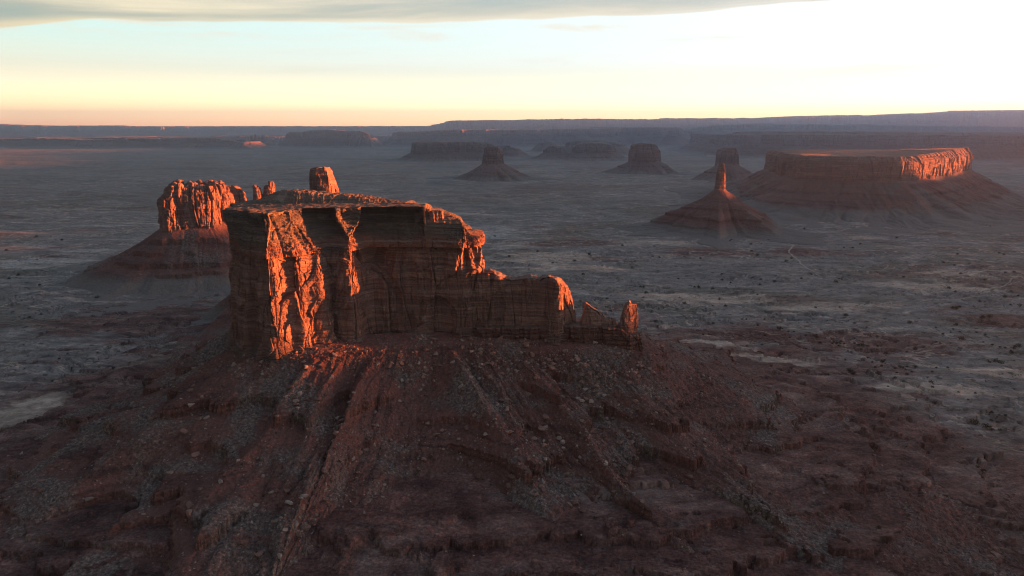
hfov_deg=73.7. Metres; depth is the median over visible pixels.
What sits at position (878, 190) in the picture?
broad mesa
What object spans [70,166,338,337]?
rock tower
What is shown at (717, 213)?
rock spire
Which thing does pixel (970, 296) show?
dirt road
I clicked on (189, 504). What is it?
boulder
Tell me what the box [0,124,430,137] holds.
plateau
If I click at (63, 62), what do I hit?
sky
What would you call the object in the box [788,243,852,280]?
dirt road
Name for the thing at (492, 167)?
butte
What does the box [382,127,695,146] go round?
long mesa
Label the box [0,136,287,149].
long mesa
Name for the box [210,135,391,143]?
long mesa
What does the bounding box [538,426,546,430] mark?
boulder
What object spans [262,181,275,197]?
rock pinnacle
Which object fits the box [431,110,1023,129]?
plateau
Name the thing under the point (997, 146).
long mesa
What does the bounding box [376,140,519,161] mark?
mesa
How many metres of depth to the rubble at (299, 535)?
831.29 m
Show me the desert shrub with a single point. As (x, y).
(975, 422)
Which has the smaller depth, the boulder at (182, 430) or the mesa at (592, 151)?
the boulder at (182, 430)
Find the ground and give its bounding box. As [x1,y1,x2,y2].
[0,144,1023,575]
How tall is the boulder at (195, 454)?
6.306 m
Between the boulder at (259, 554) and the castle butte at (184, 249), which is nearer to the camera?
the boulder at (259, 554)
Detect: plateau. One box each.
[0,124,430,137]
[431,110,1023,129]
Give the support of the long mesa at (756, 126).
on the ground
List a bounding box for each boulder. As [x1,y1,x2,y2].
[84,497,93,501]
[179,428,187,433]
[186,501,192,508]
[186,509,191,515]
[191,451,199,456]
[238,540,248,545]
[255,550,263,556]
[285,500,293,504]
[303,524,310,530]
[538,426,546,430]
[579,506,585,512]
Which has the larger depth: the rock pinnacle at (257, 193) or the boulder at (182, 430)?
the rock pinnacle at (257, 193)
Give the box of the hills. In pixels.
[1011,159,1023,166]
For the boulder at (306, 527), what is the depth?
680.44 m
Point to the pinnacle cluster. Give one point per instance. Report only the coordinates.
(265, 141)
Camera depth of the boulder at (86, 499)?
729.86 m
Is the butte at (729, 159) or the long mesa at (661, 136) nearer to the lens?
the butte at (729, 159)
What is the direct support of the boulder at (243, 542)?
on the ground
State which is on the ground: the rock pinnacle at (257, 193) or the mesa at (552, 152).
the mesa at (552, 152)
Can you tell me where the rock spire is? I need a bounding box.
[611,162,828,249]
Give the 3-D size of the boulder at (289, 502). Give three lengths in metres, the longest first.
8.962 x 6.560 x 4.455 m
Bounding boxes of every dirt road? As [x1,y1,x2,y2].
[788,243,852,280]
[916,273,1023,302]
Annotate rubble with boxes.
[1,337,1014,575]
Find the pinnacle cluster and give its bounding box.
[244,134,278,145]
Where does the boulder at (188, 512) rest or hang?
on the sandstone butte at (310, 271)
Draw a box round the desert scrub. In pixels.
[1,223,1021,395]
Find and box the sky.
[0,0,1023,125]
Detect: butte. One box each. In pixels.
[0,189,1023,575]
[52,179,246,313]
[427,146,562,183]
[595,143,698,177]
[682,148,752,181]
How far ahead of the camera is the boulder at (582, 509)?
720.71 m
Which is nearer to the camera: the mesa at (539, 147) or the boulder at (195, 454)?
the boulder at (195, 454)
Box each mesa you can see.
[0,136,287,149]
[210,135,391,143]
[277,129,398,147]
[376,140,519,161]
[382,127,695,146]
[496,145,534,157]
[515,145,568,160]
[525,142,556,152]
[554,142,627,161]
[565,139,628,154]
[661,148,1023,235]
[666,130,1023,161]
[687,123,1023,132]
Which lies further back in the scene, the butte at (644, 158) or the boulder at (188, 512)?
the butte at (644, 158)
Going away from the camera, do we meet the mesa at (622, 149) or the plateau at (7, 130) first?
the mesa at (622, 149)
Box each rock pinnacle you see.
[253,185,261,199]
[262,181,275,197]
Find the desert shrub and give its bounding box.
[969,419,979,424]

